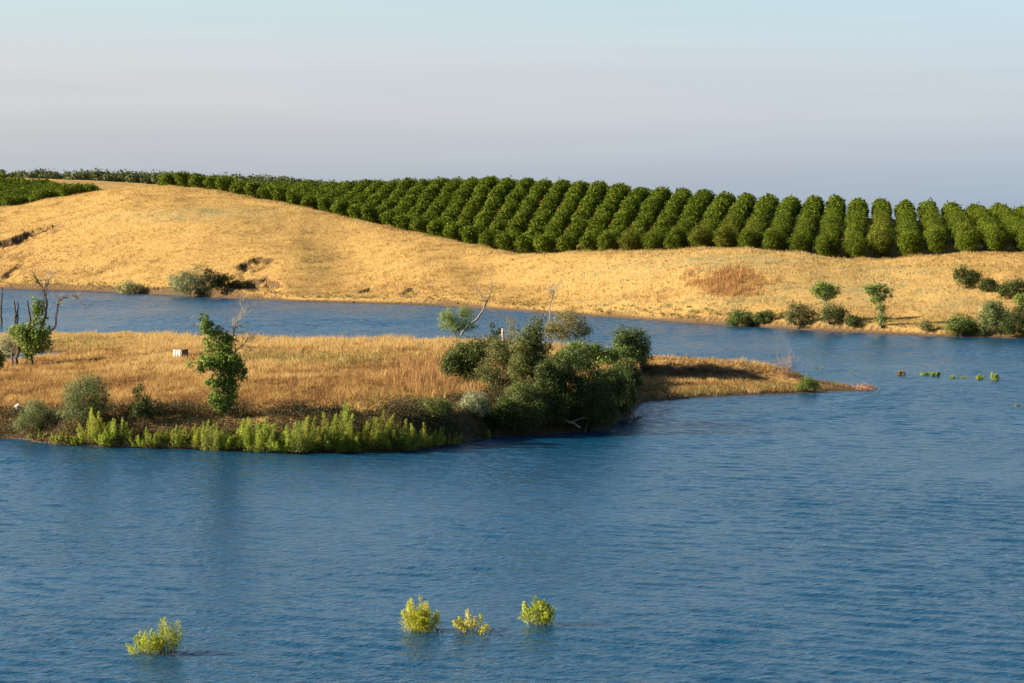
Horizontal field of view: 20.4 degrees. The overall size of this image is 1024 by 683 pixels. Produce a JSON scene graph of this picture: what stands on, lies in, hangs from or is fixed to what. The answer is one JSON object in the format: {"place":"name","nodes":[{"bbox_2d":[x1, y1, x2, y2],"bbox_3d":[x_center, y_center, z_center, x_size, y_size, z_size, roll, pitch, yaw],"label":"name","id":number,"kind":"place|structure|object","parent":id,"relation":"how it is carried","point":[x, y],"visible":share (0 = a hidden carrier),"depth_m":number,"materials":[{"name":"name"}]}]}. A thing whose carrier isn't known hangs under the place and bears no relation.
{"place":"outdoors","nodes":[
{"label":"outdoors","id":0,"kind":"place"},
{"bbox_2d":[0,326,877,453],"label":"island ground","id":1,"kind":"structure","parent":0,"point":[662,370],"depth_m":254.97,"materials":[{"name":"beige plant"}]},
{"bbox_2d":[0,333,17,357],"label":"willow shrub","id":2,"kind":"object","parent":1,"relation":"on","point":[6,348],"visible":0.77,"depth_m":370.77,"materials":[{"name":"green plant"}]},
{"bbox_2d":[10,398,65,436],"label":"shrub","id":3,"kind":"object","parent":1,"relation":"on","point":[32,412],"visible":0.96,"depth_m":243.46,"materials":[{"name":"green plant"}]},
{"bbox_2d":[5,266,93,365],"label":"half dead tree","id":4,"kind":"object","parent":1,"relation":"on","point":[30,339],"visible":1,"depth_m":343.17,"materials":[{"name":"green plant"}]},
{"bbox_2d":[53,366,116,427],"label":"shrub","id":5,"kind":"object","parent":1,"relation":"on","point":[75,402],"visible":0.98,"depth_m":240.19,"materials":[{"name":"green plant"}]},
{"bbox_2d":[76,407,110,444],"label":"willow shrub","id":6,"kind":"object","parent":1,"relation":"on","point":[94,429],"visible":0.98,"depth_m":238.14,"materials":[{"name":"green plant"}]},
{"bbox_2d":[92,427,115,446],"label":"willow shrub","id":7,"kind":"object","parent":1,"relation":"on","point":[101,440],"visible":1,"depth_m":237.01,"materials":[{"name":"green plant"}]},
{"bbox_2d":[102,417,132,445],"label":"willow shrub","id":8,"kind":"object","parent":1,"relation":"on","point":[113,427],"visible":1,"depth_m":237.11,"materials":[{"name":"green plant"}]},
{"bbox_2d":[127,383,157,427],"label":"sapling","id":9,"kind":"object","parent":1,"relation":"on","point":[138,407],"visible":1,"depth_m":238.41,"materials":[{"name":"green plant"}]},
{"bbox_2d":[128,427,156,447],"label":"willow shrub","id":10,"kind":"object","parent":1,"relation":"on","point":[139,441],"visible":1,"depth_m":235.93,"materials":[{"name":"green plant"}]},
{"bbox_2d":[146,428,171,448],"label":"willow shrub","id":11,"kind":"object","parent":1,"relation":"on","point":[158,437],"visible":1,"depth_m":235.58,"materials":[{"name":"green plant"}]},
{"bbox_2d":[165,425,191,448],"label":"willow shrub","id":12,"kind":"object","parent":1,"relation":"on","point":[177,435],"visible":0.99,"depth_m":235.16,"materials":[{"name":"green plant"}]},
{"bbox_2d":[175,424,204,448],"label":"willow shrub","id":13,"kind":"object","parent":1,"relation":"on","point":[196,440],"visible":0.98,"depth_m":234.78,"materials":[{"name":"green plant"}]},
{"bbox_2d":[200,420,230,450],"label":"willow shrub","id":14,"kind":"object","parent":1,"relation":"on","point":[216,441],"visible":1,"depth_m":233.56,"materials":[{"name":"green plant"}]},
{"bbox_2d":[184,297,259,416],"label":"cottonwood tree","id":15,"kind":"object","parent":1,"relation":"on","point":[223,361],"visible":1,"depth_m":237.60,"materials":[{"name":"green plant"}]},
{"bbox_2d":[216,429,243,450],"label":"willow shrub","id":16,"kind":"object","parent":1,"relation":"on","point":[228,441],"visible":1,"depth_m":233.32,"materials":[{"name":"green plant"}]},
{"bbox_2d":[233,417,257,449],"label":"willow shrub","id":17,"kind":"object","parent":1,"relation":"on","point":[248,435],"visible":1,"depth_m":232.89,"materials":[{"name":"green plant"}]},
{"bbox_2d":[243,416,273,451],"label":"willow shrub","id":18,"kind":"object","parent":1,"relation":"on","point":[258,437],"visible":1,"depth_m":232.18,"materials":[{"name":"green plant"}]},
{"bbox_2d":[257,420,281,452],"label":"willow shrub","id":19,"kind":"object","parent":1,"relation":"on","point":[271,437],"visible":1,"depth_m":231.82,"materials":[{"name":"green plant"}]},
{"bbox_2d":[270,429,295,452],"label":"willow shrub","id":20,"kind":"object","parent":1,"relation":"on","point":[282,435],"visible":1,"depth_m":231.27,"materials":[{"name":"green plant"}]},
{"bbox_2d":[283,415,319,453],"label":"willow shrub","id":21,"kind":"object","parent":1,"relation":"on","point":[294,444],"visible":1,"depth_m":230.93,"materials":[{"name":"green plant"}]},
{"bbox_2d":[0,384,619,453],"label":"shoreline bank","id":22,"kind":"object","parent":1,"relation":"on","point":[297,408],"visible":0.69,"depth_m":239.25,"materials":[{"name":"green plant"}]},
{"bbox_2d":[298,422,326,451],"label":"willow shrub","id":23,"kind":"object","parent":1,"relation":"on","point":[318,440],"visible":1,"depth_m":231.38,"materials":[{"name":"green plant"}]},
{"bbox_2d":[314,427,339,451],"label":"willow shrub","id":24,"kind":"object","parent":1,"relation":"on","point":[328,443],"visible":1,"depth_m":231.31,"materials":[{"name":"green plant"}]},
{"bbox_2d":[320,398,356,447],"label":"willow shrub","id":25,"kind":"object","parent":1,"relation":"on","point":[341,425],"visible":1,"depth_m":232.26,"materials":[{"name":"green plant"}]},
{"bbox_2d":[331,434,354,452],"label":"willow shrub","id":26,"kind":"object","parent":1,"relation":"on","point":[341,440],"visible":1,"depth_m":231.46,"materials":[{"name":"green plant"}]},
{"bbox_2d":[344,419,374,451],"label":"willow shrub","id":27,"kind":"object","parent":1,"relation":"on","point":[356,435],"visible":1,"depth_m":231.82,"materials":[{"name":"green plant"}]},
{"bbox_2d":[359,410,399,450],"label":"willow shrub","id":28,"kind":"object","parent":1,"relation":"on","point":[376,430],"visible":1,"depth_m":232.39,"materials":[{"name":"green plant"}]},
{"bbox_2d":[377,424,404,450],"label":"willow shrub","id":29,"kind":"object","parent":1,"relation":"on","point":[386,441],"visible":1,"depth_m":232.33,"materials":[{"name":"green plant"}]},
{"bbox_2d":[391,418,421,451],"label":"willow shrub","id":30,"kind":"object","parent":1,"relation":"on","point":[407,440],"visible":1,"depth_m":232.60,"materials":[{"name":"green plant"}]},
{"bbox_2d":[408,422,432,448],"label":"willow shrub","id":31,"kind":"object","parent":1,"relation":"on","point":[424,440],"visible":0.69,"depth_m":234.73,"materials":[{"name":"green plant"}]},
{"bbox_2d":[409,395,460,420],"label":"shrub","id":32,"kind":"object","parent":1,"relation":"on","point":[444,408],"visible":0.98,"depth_m":239.82,"materials":[{"name":"green plant"}]},
{"bbox_2d":[425,427,445,446],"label":"willow shrub","id":33,"kind":"object","parent":1,"relation":"on","point":[442,439],"visible":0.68,"depth_m":236.78,"materials":[{"name":"green plant"}]},
{"bbox_2d":[375,351,517,398],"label":"brown dock weeds","id":34,"kind":"object","parent":1,"relation":"on","point":[417,380],"visible":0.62,"depth_m":269.96,"materials":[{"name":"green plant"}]},
{"bbox_2d":[441,426,462,445],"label":"willow shrub","id":35,"kind":"object","parent":1,"relation":"on","point":[456,440],"visible":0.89,"depth_m":238.66,"materials":[{"name":"green plant"}]},
{"bbox_2d":[435,304,479,336],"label":"shrub","id":36,"kind":"object","parent":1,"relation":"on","point":[455,325],"visible":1,"depth_m":439.65,"materials":[{"name":"green plant"}]},
{"bbox_2d":[436,335,495,383],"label":"shrub","id":37,"kind":"object","parent":1,"relation":"on","point":[464,363],"visible":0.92,"depth_m":270.15,"materials":[{"name":"green plant"}]},
{"bbox_2d":[454,388,490,417],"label":"shrub","id":38,"kind":"object","parent":1,"relation":"on","point":[471,400],"visible":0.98,"depth_m":247.01,"materials":[{"name":"green plant"}]},
{"bbox_2d":[461,275,492,333],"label":"bare tree","id":39,"kind":"object","parent":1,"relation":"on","point":[476,319],"visible":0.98,"depth_m":446.54,"materials":[{"name":"grey wood"}]},
{"bbox_2d":[470,332,521,394],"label":"shrub","id":40,"kind":"object","parent":1,"relation":"on","point":[495,374],"visible":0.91,"depth_m":260.88,"materials":[{"name":"green plant"}]},
{"bbox_2d":[484,393,519,430],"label":"shrub","id":41,"kind":"object","parent":1,"relation":"on","point":[499,412],"visible":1,"depth_m":248.63,"materials":[{"name":"green plant"}]},
{"bbox_2d":[499,316,520,344],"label":"sapling","id":42,"kind":"object","parent":1,"relation":"on","point":[510,328],"visible":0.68,"depth_m":334.12,"materials":[{"name":"green plant"}]},
{"bbox_2d":[501,378,557,431],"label":"shrub","id":43,"kind":"object","parent":1,"relation":"on","point":[526,395],"visible":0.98,"depth_m":249.74,"materials":[{"name":"green plant"}]},
{"bbox_2d":[504,303,555,391],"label":"bush","id":44,"kind":"object","parent":1,"relation":"on","point":[532,350],"visible":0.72,"depth_m":258.50,"materials":[{"name":"green plant"}]},
{"bbox_2d":[531,354,570,424],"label":"shrub","id":45,"kind":"object","parent":1,"relation":"on","point":[550,382],"visible":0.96,"depth_m":251.45,"materials":[{"name":"green plant"}]},
{"bbox_2d":[541,307,596,344],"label":"shrub","id":46,"kind":"object","parent":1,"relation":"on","point":[556,328],"visible":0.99,"depth_m":413.31,"materials":[{"name":"green plant"}]},
{"bbox_2d":[551,338,590,370],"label":"shrub","id":47,"kind":"object","parent":1,"relation":"on","point":[572,347],"visible":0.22,"depth_m":290.69,"materials":[{"name":"green plant"}]},
{"bbox_2d":[550,343,623,431],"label":"shrub","id":48,"kind":"object","parent":1,"relation":"on","point":[582,401],"visible":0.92,"depth_m":252.87,"materials":[{"name":"green plant"}]},
{"bbox_2d":[569,339,627,365],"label":"shrub","id":49,"kind":"object","parent":1,"relation":"on","point":[605,355],"visible":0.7,"depth_m":308.83,"materials":[{"name":"green plant"}]},
{"bbox_2d":[589,364,632,411],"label":"shrub","id":50,"kind":"object","parent":1,"relation":"on","point":[619,386],"visible":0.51,"depth_m":262.53,"materials":[{"name":"green plant"}]},
{"bbox_2d":[605,357,643,390],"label":"shrub","id":51,"kind":"object","parent":1,"relation":"on","point":[627,364],"visible":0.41,"depth_m":278.28,"materials":[{"name":"green plant"}]},
{"bbox_2d":[614,367,641,417],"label":"shrub","id":52,"kind":"object","parent":1,"relation":"on","point":[627,403],"visible":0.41,"depth_m":266.47,"materials":[{"name":"green plant"}]},
{"bbox_2d":[607,322,655,364],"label":"shrub","id":53,"kind":"object","parent":1,"relation":"on","point":[634,350],"visible":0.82,"depth_m":316.31,"materials":[{"name":"green plant"}]},
{"bbox_2d":[768,345,812,377],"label":"bare shrub","id":54,"kind":"object","parent":1,"relation":"on","point":[787,367],"visible":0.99,"depth_m":316.16,"materials":[{"name":"grey plant"}]},
{"bbox_2d":[796,374,821,391],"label":"shrub","id":55,"kind":"object","parent":1,"relation":"on","point":[806,383],"visible":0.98,"depth_m":306.25,"materials":[{"name":"green plant"}]},
{"bbox_2d":[0,289,1023,682],"bbox_3d":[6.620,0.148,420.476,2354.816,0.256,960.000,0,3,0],"label":"lake water","id":56,"kind":"structure","parent":0,"point":[842,537],"depth_m":173.23,"materials":[{"name":"blue liquid"}]},
{"bbox_2d":[126,629,163,654],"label":"willow shrub","id":57,"kind":"object","parent":56,"relation":"in","point":[147,644],"visible":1,"depth_m":127.40,"materials":[{"name":"green plant"}]},
{"bbox_2d":[144,617,186,654],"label":"willow shrub","id":58,"kind":"object","parent":56,"relation":"in","point":[172,642],"visible":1,"depth_m":127.50,"materials":[{"name":"green plant"}]},
{"bbox_2d":[400,595,443,632],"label":"willow shrub","id":59,"kind":"object","parent":56,"relation":"in","point":[421,621],"visible":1,"depth_m":134.15,"materials":[{"name":"green plant"}]},
{"bbox_2d":[452,609,490,634],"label":"willow shrub","id":60,"kind":"object","parent":56,"relation":"in","point":[463,627],"visible":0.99,"depth_m":133.59,"materials":[{"name":"yellow plant"}]},
{"bbox_2d":[516,595,561,625],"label":"willow shrub","id":61,"kind":"object","parent":56,"relation":"in","point":[547,613],"visible":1,"depth_m":136.26,"materials":[{"name":"green plant"}]},
{"bbox_2d":[0,177,1023,337],"bbox_3d":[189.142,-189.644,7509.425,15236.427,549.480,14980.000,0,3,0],"label":"hillside ground","id":62,"kind":"structure","parent":0,"point":[819,325],"depth_m":623.68,"materials":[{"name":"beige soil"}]},
{"bbox_2d":[113,280,145,293],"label":"shrub","id":63,"kind":"object","parent":62,"relation":"on","point":[130,287],"visible":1,"depth_m":656.11,"materials":[{"name":"green plant"}]},
{"bbox_2d":[0,168,334,183],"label":"distant tree belt","id":64,"kind":"object","parent":62,"relation":"on","point":[132,177],"visible":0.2,"depth_m":1392.90,"materials":[{"name":"green plant"}]},
{"bbox_2d":[165,264,207,296],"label":"shrub","id":65,"kind":"object","parent":62,"relation":"on","point":[193,280],"visible":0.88,"depth_m":634.56,"materials":[{"name":"green plant"}]},
{"bbox_2d":[195,267,252,291],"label":"shrub","id":66,"kind":"object","parent":62,"relation":"on","point":[218,281],"visible":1,"depth_m":627.31,"materials":[{"name":"green plant"}]},
{"bbox_2d":[0,170,1023,253],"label":"orchard rows","id":67,"kind":"object","parent":62,"relation":"on","point":[406,203],"visible":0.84,"depth_m":686.94,"materials":[{"name":"green plant"}]},
{"bbox_2d":[596,231,615,251],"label":"orchard tree","id":68,"kind":"object","parent":62,"relation":"on","point":[605,240],"visible":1,"depth_m":607.45,"materials":[{"name":"green plant"}]},
{"bbox_2d":[616,227,641,250],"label":"orchard tree","id":69,"kind":"object","parent":62,"relation":"on","point":[628,242],"visible":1,"depth_m":601.88,"materials":[{"name":"green plant"}]},
{"bbox_2d":[640,231,660,250],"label":"orchard tree","id":70,"kind":"object","parent":62,"relation":"on","point":[652,241],"visible":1,"depth_m":595.77,"materials":[{"name":"green plant"}]},
{"bbox_2d":[663,225,689,248],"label":"orchard tree","id":71,"kind":"object","parent":62,"relation":"on","point":[675,239],"visible":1,"depth_m":590.19,"materials":[{"name":"green plant"}]},
{"bbox_2d":[687,222,711,246],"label":"orchard tree","id":72,"kind":"object","parent":62,"relation":"on","point":[700,239],"visible":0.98,"depth_m":581.41,"materials":[{"name":"green plant"}]},
{"bbox_2d":[712,221,734,246],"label":"orchard tree","id":73,"kind":"object","parent":62,"relation":"on","point":[725,237],"visible":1,"depth_m":574.97,"materials":[{"name":"green plant"}]},
{"bbox_2d":[680,261,779,297],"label":"russet dry weeds","id":74,"kind":"object","parent":62,"relation":"on","point":[736,275],"visible":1,"depth_m":513.35,"materials":[{"name":"brown plant"}]},
{"bbox_2d":[723,307,755,326],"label":"shrub","id":75,"kind":"object","parent":62,"relation":"on","point":[736,318],"visible":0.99,"depth_m":475.22,"materials":[{"name":"green plant"}]},
{"bbox_2d":[735,229,755,247],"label":"orchard tree","id":76,"kind":"object","parent":62,"relation":"on","point":[745,238],"visible":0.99,"depth_m":569.43,"materials":[{"name":"green plant"}]},
{"bbox_2d":[750,310,777,323],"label":"shrub","id":77,"kind":"object","parent":62,"relation":"on","point":[760,316],"visible":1,"depth_m":472.84,"materials":[{"name":"green plant"}]},
{"bbox_2d":[761,226,785,250],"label":"orchard tree","id":78,"kind":"object","parent":62,"relation":"on","point":[773,239],"visible":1,"depth_m":563.61,"materials":[{"name":"green plant"}]},
{"bbox_2d":[786,233,810,252],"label":"orchard tree","id":79,"kind":"object","parent":62,"relation":"on","point":[797,243],"visible":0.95,"depth_m":558.18,"materials":[{"name":"green plant"}]},
{"bbox_2d":[781,300,819,327],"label":"shrub","id":80,"kind":"object","parent":62,"relation":"on","point":[792,315],"visible":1,"depth_m":464.15,"materials":[{"name":"green plant"}]},
{"bbox_2d":[807,280,841,323],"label":"tree","id":81,"kind":"object","parent":62,"relation":"on","point":[822,289],"visible":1,"depth_m":459.47,"materials":[{"name":"green plant"}]},
{"bbox_2d":[815,231,839,256],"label":"orchard tree","id":82,"kind":"object","parent":62,"relation":"on","point":[827,247],"visible":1,"depth_m":548.73,"materials":[{"name":"green plant"}]},
{"bbox_2d":[816,301,850,324],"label":"shrub","id":83,"kind":"object","parent":62,"relation":"on","point":[828,313],"visible":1,"depth_m":458.47,"materials":[{"name":"green plant"}]},
{"bbox_2d":[842,237,866,257],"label":"orchard tree","id":84,"kind":"object","parent":62,"relation":"on","point":[855,248],"visible":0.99,"depth_m":545.85,"materials":[{"name":"green plant"}]},
{"bbox_2d":[844,313,867,328],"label":"shrub","id":85,"kind":"object","parent":62,"relation":"on","point":[851,319],"visible":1,"depth_m":455.01,"materials":[{"name":"green plant"}]},
{"bbox_2d":[858,282,895,327],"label":"tree","id":86,"kind":"object","parent":62,"relation":"on","point":[873,290],"visible":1,"depth_m":450.30,"materials":[{"name":"green plant"}]},
{"bbox_2d":[871,232,891,257],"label":"orchard tree","id":87,"kind":"object","parent":62,"relation":"on","point":[881,248],"visible":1,"depth_m":548.99,"materials":[{"name":"green plant"}]},
{"bbox_2d":[867,227,895,256],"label":"orchard tree","id":88,"kind":"object","parent":62,"relation":"on","point":[872,236],"visible":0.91,"depth_m":552.62,"materials":[{"name":"green plant"}]},
{"bbox_2d":[893,228,923,254],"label":"orchard tree","id":89,"kind":"object","parent":62,"relation":"on","point":[910,244],"visible":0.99,"depth_m":543.66,"materials":[{"name":"green plant"}]},
{"bbox_2d":[918,318,933,332],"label":"shrub","id":90,"kind":"object","parent":62,"relation":"on","point":[925,324],"visible":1,"depth_m":441.89,"materials":[{"name":"green plant"}]},
{"bbox_2d":[924,225,947,253],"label":"orchard tree","id":91,"kind":"object","parent":62,"relation":"on","point":[937,241],"visible":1,"depth_m":540.70,"materials":[{"name":"green plant"}]},
{"bbox_2d":[942,312,981,336],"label":"shrub","id":92,"kind":"object","parent":62,"relation":"on","point":[961,323],"visible":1,"depth_m":438.10,"materials":[{"name":"green plant"}]},
{"bbox_2d":[955,219,977,250],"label":"orchard tree","id":93,"kind":"object","parent":62,"relation":"on","point":[965,228],"visible":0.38,"depth_m":537.98,"materials":[{"name":"green plant"}]},
{"bbox_2d":[954,230,980,252],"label":"orchard tree","id":94,"kind":"object","parent":62,"relation":"on","point":[968,242],"visible":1,"depth_m":531.72,"materials":[{"name":"green plant"}]},
{"bbox_2d":[952,264,984,289],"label":"shrub","id":95,"kind":"object","parent":62,"relation":"on","point":[971,277],"visible":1,"depth_m":479.72,"materials":[{"name":"green plant"}]},
{"bbox_2d":[977,275,1000,291],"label":"shrub","id":96,"kind":"object","parent":62,"relation":"on","point":[990,284],"visible":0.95,"depth_m":474.90,"materials":[{"name":"green plant"}]},
{"bbox_2d":[972,299,1012,335],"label":"shrub","id":97,"kind":"object","parent":62,"relation":"on","point":[994,320],"visible":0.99,"depth_m":436.12,"materials":[{"name":"green plant"}]},
{"bbox_2d":[982,221,1008,248],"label":"orchard tree","id":98,"kind":"object","parent":62,"relation":"on","point":[996,225],"visible":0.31,"depth_m":532.36,"materials":[{"name":"green plant"}]},
{"bbox_2d":[985,229,1010,251],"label":"orchard tree","id":99,"kind":"object","parent":62,"relation":"on","point":[996,239],"visible":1,"depth_m":525.93,"materials":[{"name":"green plant"}]},
{"bbox_2d":[996,277,1023,298],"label":"shrub","id":100,"kind":"object","parent":62,"relation":"on","point":[1011,288],"visible":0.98,"depth_m":469.61,"materials":[{"name":"green plant"}]},
{"bbox_2d":[998,299,1023,335],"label":"shrub","id":101,"kind":"object","parent":62,"relation":"on","point":[1013,317],"visible":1,"depth_m":433.82,"materials":[{"name":"green plant"}]},
{"bbox_2d":[1013,228,1023,249],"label":"orchard tree","id":102,"kind":"object","parent":62,"relation":"on","point":[1021,239],"visible":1,"depth_m":523.78,"materials":[{"name":"green plant"}]},
{"bbox_2d":[0,0,1023,219],"label":"sky","id":103,"kind":"structure","parent":0,"point":[917,101],"materials":[{"name":"blue"}]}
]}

